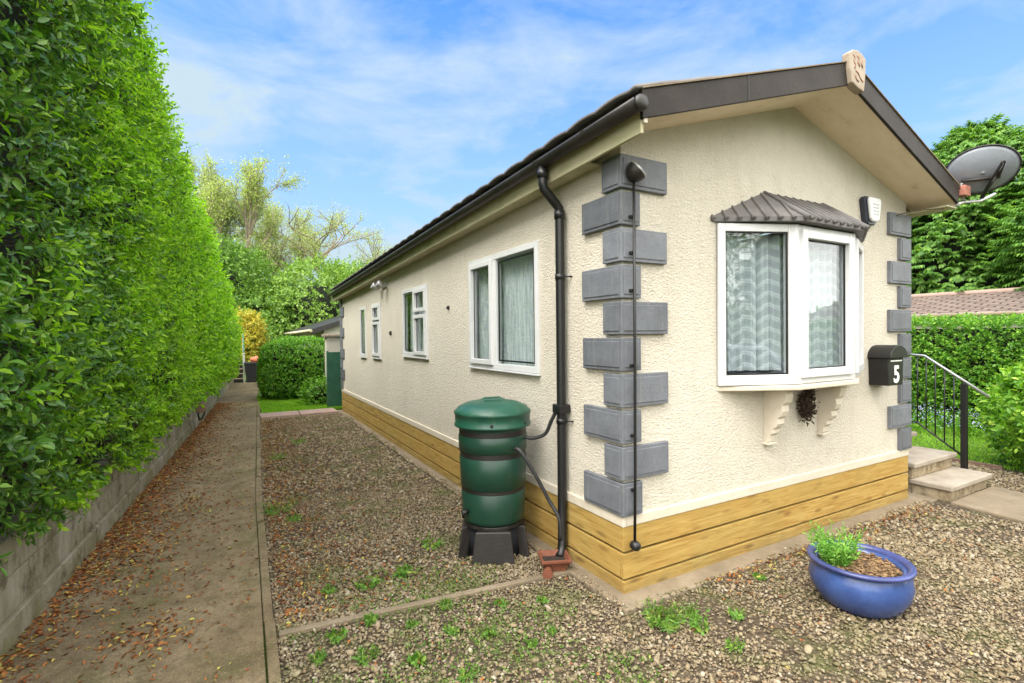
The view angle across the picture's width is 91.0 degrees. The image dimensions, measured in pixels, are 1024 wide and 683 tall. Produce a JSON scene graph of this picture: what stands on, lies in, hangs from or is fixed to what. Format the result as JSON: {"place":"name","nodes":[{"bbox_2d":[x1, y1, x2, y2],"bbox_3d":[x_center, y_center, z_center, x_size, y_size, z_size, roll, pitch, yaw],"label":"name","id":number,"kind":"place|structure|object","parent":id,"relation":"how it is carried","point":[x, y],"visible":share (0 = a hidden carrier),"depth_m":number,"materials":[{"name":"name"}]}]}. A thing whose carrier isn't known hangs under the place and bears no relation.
{"place":"outdoors","nodes":[
{"label":"outdoors","id":0,"kind":"place"},
{"bbox_2d":[0,382,265,682],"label":"path","id":1,"kind":"structure","parent":0,"point":[243,652],"depth_m":3.29,"materials":[{"name":"concrete"}]},
{"bbox_2d":[0,379,233,657],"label":"garden wall","id":2,"kind":"structure","parent":1,"relation":"on","point":[40,573],"depth_m":3.50,"materials":[{"name":"concrete"}]},
{"bbox_2d":[0,0,244,576],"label":"hedge","id":3,"kind":"object","parent":2,"relation":"on","point":[119,326],"visible":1,"depth_m":3.56,"materials":[{"name":"green plant"}]},
{"bbox_2d":[195,402,205,419],"bbox_3d":[-5.524,1.249,8.934,0.160,0.313,0.160,-1,1,-29],"label":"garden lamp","id":4,"kind":"object","parent":2,"relation":"attached to","point":[199,409],"visible":0.89,"depth_m":8.88,"materials":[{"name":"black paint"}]},
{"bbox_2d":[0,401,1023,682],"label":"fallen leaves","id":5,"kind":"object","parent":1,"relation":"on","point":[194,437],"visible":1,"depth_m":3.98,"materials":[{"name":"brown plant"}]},
{"bbox_2d":[243,379,341,682],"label":"ground","id":6,"kind":"structure","parent":0,"point":[259,394],"depth_m":3.29,"materials":[{"name":"brown soil"}]},
{"bbox_2d":[234,359,243,382],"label":"bank steps","id":7,"kind":"structure","parent":6,"relation":"on","point":[239,378],"depth_m":19.37,"materials":[{"name":"grey concrete"}]},
{"bbox_2d":[242,333,244,381],"bbox_3d":[-10.482,0.602,19.646,0.050,1.950,1.150,-1,1,-29],"label":"step rail","id":8,"kind":"object","parent":6,"relation":"on","point":[243,358],"visible":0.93,"depth_m":19.16,"materials":[{"name":"white plastic"}]},
{"bbox_2d":[211,227,276,311],"bbox_3d":[-15.071,-2.237,26.483,5.370,7.601,4.955,-1,1,-29],"label":"tree","id":9,"kind":"object","parent":6,"relation":"on","point":[229,255],"visible":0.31,"depth_m":26.17,"materials":[{"name":"green plant"}]},
{"bbox_2d":[232,307,269,361],"bbox_3d":[-11.740,-0.019,22.156,2.086,3.198,2.049,0,1,39],"label":"yellow bush","id":10,"kind":"object","parent":6,"relation":"on","point":[254,327],"visible":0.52,"depth_m":21.82,"materials":[{"name":"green plant"}]},
{"bbox_2d":[244,362,257,382],"bbox_3d":[-9.944,1.184,19.417,0.720,0.780,0.700,-1,1,-29],"label":"wheelie bin","id":11,"kind":"object","parent":6,"relation":"on","point":[250,370],"visible":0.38,"depth_m":19.11,"materials":[{"name":"black plastic"}]},
{"bbox_2d":[250,356,258,361],"bbox_3d":[-9.877,0.682,19.383,0.408,0.258,0.331,-1,1,-29],"label":"bag","id":12,"kind":"object","parent":11,"relation":"on","point":[253,359],"visible":0.67,"depth_m":19.25,"materials":[{"name":"orange plastic"}]},
{"bbox_2d":[229,243,277,289],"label":"tree","id":13,"kind":"object","parent":6,"relation":"on","point":[258,253],"visible":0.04,"depth_m":31.40,"materials":[{"name":"green plant"}]},
{"bbox_2d":[238,306,283,363],"bbox_3d":[-12.280,-0.062,23.261,3.688,3.271,3.595,-1,1,-29],"label":"shrub","id":14,"kind":"object","parent":6,"relation":"on","point":[269,336],"visible":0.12,"depth_m":23.26,"materials":[{"name":"green plant"}]},
{"bbox_2d":[232,279,299,345],"bbox_3d":[-13.329,-0.861,26.333,4.826,4.816,4.254,-1,1,-6],"label":"tree","id":15,"kind":"object","parent":6,"relation":"on","point":[256,298],"visible":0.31,"depth_m":25.54,"materials":[{"name":"green plant"}]},
{"bbox_2d":[255,399,281,682],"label":"kerb","id":16,"kind":"structure","parent":6,"relation":"on","point":[273,662],"depth_m":3.42,"materials":[{"name":"concrete"}]},
{"bbox_2d":[248,272,313,335],"bbox_3d":[-13.123,-1.243,28.658,5.796,5.521,5.312,-1,1,-29],"label":"tree","id":17,"kind":"object","parent":6,"relation":"on","point":[271,281],"visible":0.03,"depth_m":27.76,"materials":[{"name":"green plant"}]},
{"bbox_2d":[254,252,354,339],"bbox_3d":[-10.629,-1.754,27.897,6.921,6.506,6.012,-1,1,-29],"label":"tree","id":18,"kind":"object","parent":6,"relation":"on","point":[313,304],"visible":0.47,"depth_m":26.36,"materials":[{"name":"green plant"}]},
{"bbox_2d":[284,316,340,375],"bbox_3d":[-6.859,0.169,21.709,4.690,2.790,9.440,-1,1,-29],"label":"neighbouring home","id":19,"kind":"object","parent":6,"relation":"on","point":[328,326],"visible":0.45,"depth_m":17.82,"materials":[{"name":"grey plastic"}]},
{"bbox_2d":[312,254,372,287],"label":"tree","id":20,"kind":"object","parent":6,"relation":"on","point":[354,265],"visible":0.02,"depth_m":30.78,"materials":[{"name":"green plant"}]},
{"bbox_2d":[279,569,568,637],"bbox_3d":[-0.453,1.670,3.235,1.902,0.052,0.045,-1,1,-23],"label":"edging strip","id":21,"kind":"object","parent":6,"relation":"on","point":[379,612],"visible":0.52,"depth_m":3.15,"materials":[{"name":"concrete"}]},
{"bbox_2d":[337,410,937,613],"bbox_3d":[0.105,1.612,8.307,4.080,0.075,9.770,-1,1,-29],"label":"footing","id":22,"kind":"object","parent":6,"relation":"on","point":[688,580],"visible":0.4,"depth_m":3.70,"materials":[{"name":"concrete"}]},
{"bbox_2d":[327,50,960,593],"bbox_3d":[0.034,-0.286,8.223,4.189,3.775,10.334,-1,1,-29],"label":"mobile home","id":23,"kind":"object","parent":22,"relation":"on","point":[513,282],"visible":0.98,"depth_m":3.85,"materials":[{"name":"beige paint"}]},
{"bbox_2d":[359,307,366,357],"bbox_3d":[-2.828,-0.173,9.612,0.084,0.963,0.468,-1,1,-29],"label":"window","id":24,"kind":"structure","parent":23,"relation":"in","point":[363,309],"depth_m":9.75,"materials":[{"name":"white plastic"}]},
{"bbox_2d":[371,302,381,358],"bbox_3d":[-2.301,-0.181,8.732,0.165,0.958,0.578,-1,1,-29],"label":"window","id":25,"kind":"structure","parent":23,"relation":"in","point":[375,330],"depth_m":8.69,"materials":[{"name":"white plastic"}]},
{"bbox_2d":[371,280,386,289],"bbox_3d":[-2.161,-0.913,8.176,0.191,0.132,0.444,-1,1,-29],"label":"security light","id":26,"kind":"object","parent":23,"relation":"attached to","point":[378,285],"visible":1,"depth_m":8.04,"materials":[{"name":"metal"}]},
{"bbox_2d":[402,284,428,358],"bbox_3d":[-1.292,-0.257,6.913,0.165,0.963,1.078,-1,1,-29],"label":"window","id":27,"kind":"structure","parent":23,"relation":"in","point":[419,326],"depth_m":6.85,"materials":[{"name":"white plastic"}]},
{"bbox_2d":[468,240,540,375],"bbox_3d":[-0.069,-0.274,4.712,0.164,1.103,1.373,-1,1,-29],"label":"window","id":28,"kind":"structure","parent":23,"relation":"in","point":[509,280],"depth_m":4.73,"materials":[{"name":"white plastic"}]},
{"bbox_2d":[525,413,556,439],"bbox_3d":[0.224,0.626,3.825,0.303,0.263,0.052,0,1,30],"label":"hose","id":29,"kind":"object","parent":23,"relation":"attached to","point":[549,425],"visible":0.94,"depth_m":3.81,"materials":[{"name":"grey plastic"}]},
{"bbox_2d":[626,160,646,550],"bbox_3d":[0.803,0.099,3.195,0.137,2.486,0.138,-1,1,-29],"label":"wall rod","id":30,"kind":"object","parent":23,"relation":"attached to","point":[635,171],"depth_m":3.20,"materials":[{"name":"black paint"}]},
{"bbox_2d":[716,223,863,391],"bbox_3d":[2.371,-0.285,4.056,1.961,1.277,0.388,-1,1,-29],"label":"bay window","id":31,"kind":"structure","parent":23,"relation":"in","point":[793,302],"depth_m":3.82,"materials":[{"name":"white plastic"}]},
{"bbox_2d":[796,389,819,426],"bbox_3d":[2.433,0.531,4.146,0.205,0.345,0.156,-1,1,-29],"label":"swarm of bees","id":32,"kind":"object","parent":23,"relation":"attached to","point":[808,407],"visible":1,"depth_m":4.12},
{"bbox_2d":[859,196,880,225],"bbox_3d":[3.299,-1.198,4.623,0.247,0.255,0.082,-1,1,-29],"label":"alarm box","id":33,"kind":"object","parent":23,"relation":"attached to","point":[870,208],"visible":0.95,"depth_m":4.58,"materials":[{"name":"white plastic"}]},
{"bbox_2d":[867,345,907,385],"bbox_3d":[3.490,0.217,4.674,0.315,0.370,0.195,-1,1,-29],"label":"letterbox","id":34,"kind":"object","parent":23,"relation":"attached to","point":[885,365],"visible":1,"depth_m":4.61,"materials":[{"name":"black paint"}]},
{"bbox_2d":[896,144,1021,215],"bbox_3d":[4.218,-1.517,4.815,1.105,0.637,0.408,-1,1,3],"label":"satellite dish","id":35,"kind":"object","parent":23,"relation":"attached to","point":[982,170],"visible":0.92,"depth_m":4.77,"materials":[{"name":"grey metal"}]},
{"bbox_2d":[911,217,926,276],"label":"conifer","id":36,"kind":"object","parent":6,"relation":"on","point":[915,243],"visible":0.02,"depth_m":21.80,"materials":[{"name":"green plant"}]},
{"bbox_2d":[906,112,1023,293],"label":"conifer","id":37,"kind":"object","parent":6,"relation":"on","point":[950,247],"visible":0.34,"depth_m":18.20,"materials":[{"name":"green plant"}]},
{"bbox_2d":[906,287,1023,328],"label":"bungalow","id":38,"kind":"object","parent":6,"relation":"on","point":[997,302],"visible":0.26,"depth_m":15.23,"materials":[{"name":"brown tile"}]},
{"bbox_2d":[952,458,1002,469],"bbox_3d":[3.765,1.539,10.066,0.050,0.100,9.050,-1,1,-29],"label":"lawn edging","id":39,"kind":"object","parent":6,"relation":"on","point":[997,467],"visible":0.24,"depth_m":6.26,"materials":[{"name":"beige concrete"}]},
{"bbox_2d":[977,178,1023,290],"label":"conifer","id":40,"kind":"object","parent":6,"relation":"on","point":[1015,213],"visible":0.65,"depth_m":16.27,"materials":[{"name":"green plant"}]},
{"bbox_2d":[119,0,1023,289],"label":"sky","id":41,"kind":"structure","parent":0,"point":[395,113],"materials":[{"name":"blue"}]},
{"bbox_2d":[260,414,1023,682],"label":"gravel","id":42,"kind":"structure","parent":0,"point":[760,633],"depth_m":2.96,"materials":[{"name":"brown gravel"}]},
{"bbox_2d":[266,452,286,459],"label":"weed","id":43,"kind":"object","parent":42,"relation":"on","point":[274,457],"visible":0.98,"depth_m":7.00,"materials":[{"name":"green plant"}]},
{"bbox_2d":[260,498,298,515],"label":"weed","id":44,"kind":"object","parent":42,"relation":"on","point":[273,511],"visible":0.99,"depth_m":4.85,"materials":[{"name":"green plant"}]},
{"bbox_2d":[285,512,301,522],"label":"weed","id":45,"kind":"object","parent":42,"relation":"on","point":[294,518],"visible":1,"depth_m":4.64,"materials":[{"name":"green plant"}]},
{"bbox_2d":[289,438,305,444],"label":"weed","id":46,"kind":"object","parent":42,"relation":"on","point":[297,441],"visible":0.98,"depth_m":8.02,"materials":[{"name":"green plant"}]},
{"bbox_2d":[260,408,337,418],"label":"edging slab","id":47,"kind":"structure","parent":42,"relation":"on","point":[298,413],"depth_m":11.02,"materials":[{"name":"beige concrete"}]},
{"bbox_2d":[307,648,327,665],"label":"weed","id":48,"kind":"object","parent":42,"relation":"on","point":[319,655],"visible":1,"depth_m":2.63,"materials":[{"name":"green plant"}]},
{"bbox_2d":[319,583,340,594],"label":"weed","id":49,"kind":"object","parent":42,"relation":"on","point":[328,591],"visible":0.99,"depth_m":3.31,"materials":[{"name":"green plant"}]},
{"bbox_2d":[323,626,348,643],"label":"weed","id":50,"kind":"object","parent":42,"relation":"on","point":[338,638],"visible":1,"depth_m":2.81,"materials":[{"name":"green plant"}]},
{"bbox_2d":[350,643,382,666],"bbox_3d":[-0.767,1.646,2.648,0.154,0.087,0.164,0,1,29],"label":"weed","id":51,"kind":"object","parent":42,"relation":"on","point":[362,656],"visible":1,"depth_m":2.64,"materials":[{"name":"green plant"}]},
{"bbox_2d":[353,575,383,591],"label":"weed","id":52,"kind":"object","parent":42,"relation":"on","point":[361,585],"visible":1,"depth_m":3.39,"materials":[{"name":"green plant"}]},
{"bbox_2d":[363,611,378,627],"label":"weed","id":53,"kind":"object","parent":42,"relation":"on","point":[371,619],"visible":0.99,"depth_m":2.97,"materials":[{"name":"green plant"}]},
{"bbox_2d":[393,563,415,578],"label":"weed","id":54,"kind":"object","parent":42,"relation":"on","point":[400,572],"visible":0.98,"depth_m":3.55,"materials":[{"name":"green plant"}]},
{"bbox_2d":[405,618,419,629],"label":"weed","id":55,"kind":"object","parent":42,"relation":"on","point":[414,623],"visible":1,"depth_m":2.93,"materials":[{"name":"green plant"}]},
{"bbox_2d":[406,651,426,666],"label":"weed","id":56,"kind":"object","parent":42,"relation":"on","point":[416,657],"visible":0.99,"depth_m":2.61,"materials":[{"name":"green plant"}]},
{"bbox_2d":[416,532,444,550],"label":"weed","id":57,"kind":"object","parent":42,"relation":"on","point":[426,544],"visible":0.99,"depth_m":4.01,"materials":[{"name":"green plant"}]},
{"bbox_2d":[437,597,452,608],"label":"weed","id":58,"kind":"object","parent":42,"relation":"on","point":[442,604],"visible":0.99,"depth_m":3.15,"materials":[{"name":"green plant"}]},
{"bbox_2d":[442,619,458,635],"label":"weed","id":59,"kind":"object","parent":42,"relation":"on","point":[449,631],"visible":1,"depth_m":2.86,"materials":[{"name":"green plant"}]},
{"bbox_2d":[455,660,481,682],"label":"weed","id":60,"kind":"object","parent":42,"relation":"on","point":[463,671],"visible":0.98,"depth_m":2.49,"materials":[{"name":"green plant"}]},
{"bbox_2d":[286,556,671,682],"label":"moss","id":61,"kind":"object","parent":42,"relation":"on","point":[519,649],"visible":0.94,"depth_m":2.82,"materials":[{"name":"green plant"}]},
{"bbox_2d":[482,627,496,639],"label":"weed","id":62,"kind":"object","parent":42,"relation":"on","point":[487,631],"visible":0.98,"depth_m":2.84,"materials":[{"name":"green plant"}]},
{"bbox_2d":[458,516,528,565],"bbox_3d":[-0.144,1.526,3.986,0.547,0.275,0.547,-1,1,-1],"label":"water butt stand","id":63,"kind":"object","parent":42,"relation":"on","point":[501,546],"visible":0.66,"depth_m":3.75,"materials":[{"name":"black plastic"}]},
{"bbox_2d":[454,396,530,526],"bbox_3d":[-0.151,0.914,3.979,0.606,0.946,0.606,-1,1,-29],"label":"water butt","id":64,"kind":"object","parent":63,"relation":"on","point":[492,433],"visible":1,"depth_m":3.75,"materials":[{"name":"green plastic"}]},
{"bbox_2d":[513,446,562,540],"bbox_3d":[0.195,1.129,3.751,0.362,0.690,0.059,-1,1,7],"label":"hose","id":65,"kind":"object","parent":64,"relation":"attached to","point":[537,478],"visible":1,"depth_m":3.73,"materials":[{"name":"grey plastic"}]},
{"bbox_2d":[492,596,508,607],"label":"weed","id":66,"kind":"object","parent":42,"relation":"on","point":[502,603],"visible":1,"depth_m":3.15,"materials":[{"name":"green plant"}]},
{"bbox_2d":[524,637,538,649],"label":"weed","id":67,"kind":"object","parent":42,"relation":"on","point":[534,642],"visible":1,"depth_m":2.73,"materials":[{"name":"green plant"}]},
{"bbox_2d":[535,595,549,604],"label":"weed","id":68,"kind":"object","parent":42,"relation":"on","point":[542,599],"visible":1,"depth_m":3.18,"materials":[{"name":"green plant"}]},
{"bbox_2d":[547,625,557,633],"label":"weed","id":69,"kind":"object","parent":42,"relation":"on","point":[550,629],"visible":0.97,"depth_m":2.87,"materials":[{"name":"green plant"}]},
{"bbox_2d":[537,549,571,578],"bbox_3d":[0.307,1.598,3.607,0.221,0.112,0.240,-1,1,-7],"label":"drain hopper","id":70,"kind":"object","parent":42,"relation":"on","point":[551,562],"visible":1,"depth_m":3.57,"materials":[{"name":"plastic"}]},
{"bbox_2d":[640,595,691,633],"bbox_3d":[0.890,1.599,2.953,0.287,0.152,0.301,-1,1,-29],"label":"weed","id":71,"kind":"object","parent":42,"relation":"on","point":[667,625],"visible":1,"depth_m":2.91,"materials":[{"name":"green plant"}]},
{"bbox_2d":[682,600,709,622],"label":"weed","id":72,"kind":"object","parent":42,"relation":"on","point":[698,618],"visible":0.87,"depth_m":3.00,"materials":[{"name":"green plant"}]},
{"bbox_2d":[688,617,708,635],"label":"weed","id":73,"kind":"object","parent":42,"relation":"on","point":[694,624],"visible":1,"depth_m":2.87,"materials":[{"name":"green plant"}]},
{"bbox_2d":[724,634,746,653],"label":"weed","id":74,"kind":"object","parent":42,"relation":"on","point":[730,644],"visible":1,"depth_m":2.70,"materials":[{"name":"green plant"}]},
{"bbox_2d":[727,605,745,621],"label":"weed","id":75,"kind":"object","parent":42,"relation":"on","point":[736,614],"visible":1,"depth_m":2.98,"materials":[{"name":"green plant"}]},
{"bbox_2d":[752,571,767,580],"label":"weed","id":76,"kind":"object","parent":42,"relation":"on","point":[761,577],"visible":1,"depth_m":3.46,"materials":[{"name":"green plant"}]},
{"bbox_2d":[807,540,917,619],"bbox_3d":[2.171,1.493,3.145,0.568,0.303,0.568,-1,1,-29],"label":"planter","id":77,"kind":"object","parent":42,"relation":"on","point":[874,582],"visible":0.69,"depth_m":2.98,"materials":[{"name":"blue glaze"},{"name":"bark chips"},{"name":"dark blue glaze"}]},
{"bbox_2d":[802,519,866,566],"bbox_3d":[2.028,1.267,3.164,0.349,0.263,0.360,-1,1,-29],"label":"herb plant","id":78,"kind":"object","parent":77,"relation":"in","point":[839,554],"visible":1,"depth_m":3.11,"materials":[{"name":"green plant"}]},
{"bbox_2d":[903,431,991,501],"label":"steps","id":79,"kind":"structure","parent":42,"relation":"on","point":[932,473],"depth_m":5.30,"materials":[{"name":"stone"}]},
{"bbox_2d":[908,353,990,468],"bbox_3d":[4.708,0.865,6.425,0.054,1.455,2.133,-1,1,-29],"label":"handrail","id":80,"kind":"object","parent":79,"relation":"on","point":[963,453],"visible":0.31,"depth_m":5.75,"materials":[{"name":"black metal"}]},
{"bbox_2d":[907,422,1023,472],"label":"lawn","id":81,"kind":"structure","parent":0,"point":[984,452],"depth_m":7.52,"materials":[{"name":"green plant"}]},
{"bbox_2d":[907,408,997,438],"bbox_3d":[7.360,1.376,8.332,1.415,0.517,7.828,-1,1,-29],"label":"ground cover","id":82,"kind":"object","parent":81,"relation":"on","point":[975,429],"visible":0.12,"depth_m":8.35,"materials":[{"name":"green plant"}]},
{"bbox_2d":[911,402,993,431],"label":"flowers","id":83,"kind":"object","parent":82,"relation":"on","point":[946,414],"visible":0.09,"depth_m":8.35,"materials":[{"name":"plant"}]},
{"bbox_2d":[906,311,1023,428],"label":"hedge","id":84,"kind":"object","parent":81,"relation":"on","point":[976,354],"visible":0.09,"depth_m":8.72,"materials":[{"name":"green plant"}]},
{"bbox_2d":[971,356,1023,465],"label":"bright shrub","id":85,"kind":"object","parent":81,"relation":"on","point":[1003,418],"visible":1,"depth_m":6.12,"materials":[{"name":"green plant"}]},
{"bbox_2d":[950,486,1023,522],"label":"paving","id":86,"kind":"structure","parent":0,"point":[1000,502],"depth_m":4.89,"materials":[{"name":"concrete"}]},
{"label":"lawn","id":87,"kind":"structure","parent":0,"visible":0},
{"bbox_2d":[255,335,324,399],"bbox_3d":[-6.063,0.735,14.237,2.157,1.868,2.006,-1,1,-29],"label":"clipped bush","id":88,"kind":"object","parent":87,"relation":"on","point":[290,368],"visible":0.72,"depth_m":13.51,"materials":[{"name":"green plant"}]},
{"bbox_2d":[256,396,342,412],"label":"grass","id":89,"kind":"structure","parent":87,"relation":"on","point":[267,405],"depth_m":12.23,"materials":[{"name":"green plant"}]},
{"bbox_2d":[296,374,326,405],"bbox_3d":[-4.792,1.294,12.698,1.291,0.968,1.042,-1,1,-29],"label":"shrub","id":90,"kind":"object","parent":87,"relation":"on","point":[317,394],"visible":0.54,"depth_m":12.45,"materials":[{"name":"green plant"}]},
{"bbox_2d":[321,334,340,402],"bbox_3d":[-4.429,0.716,12.680,0.630,1.800,0.410,-1,1,-29],"label":"utility cabinet","id":91,"kind":"object","parent":87,"relation":"on","point":[332,342],"visible":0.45,"depth_m":12.51,"materials":[{"name":"beige paint"}]},
{"bbox_2d":[326,351,341,407],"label":"garden gate","id":92,"kind":"structure","parent":87,"relation":"on","point":[334,393],"depth_m":11.97,"materials":[{"name":"green wood"}]},
{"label":"terrain","id":93,"kind":"structure","parent":0,"visible":0},
{"bbox_2d":[183,147,245,248],"bbox_3d":[-21.035,-6.021,34.947,4.774,13.714,6.304,-1,1,-29],"label":"tree","id":94,"kind":"object","parent":93,"relation":"on","point":[205,173],"visible":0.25,"depth_m":33.71,"materials":[{"name":"green plant"}]},
{"bbox_2d":[188,145,308,251],"bbox_3d":[-18.689,-5.643,33.313,9.394,13.008,8.912,-1,1,-29],"label":"tree","id":95,"kind":"object","parent":93,"relation":"on","point":[254,198],"visible":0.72,"depth_m":32.25,"materials":[{"name":"green plant"}]},
{"bbox_2d":[229,194,327,274],"bbox_3d":[-18.023,-5.388,39.273,7.183,12.098,7.930,0,1,32],"label":"tree","id":96,"kind":"object","parent":93,"relation":"on","point":[275,257],"visible":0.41,"depth_m":38.21,"materials":[{"name":"green plant"}]},
{"bbox_2d":[228,197,387,292],"bbox_3d":[-13.375,-5.440,40.598,20.919,12.249,13.788,-1,1,-29],"label":"tree","id":97,"kind":"object","parent":93,"relation":"on","point":[332,222],"visible":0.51,"depth_m":37.63,"materials":[{"name":"green plant"}]},
{"bbox_2d":[343,226,391,266],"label":"tree","id":98,"kind":"object","parent":93,"relation":"on","point":[374,254],"visible":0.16,"depth_m":44.62,"materials":[{"name":"green plant"}]}
]}

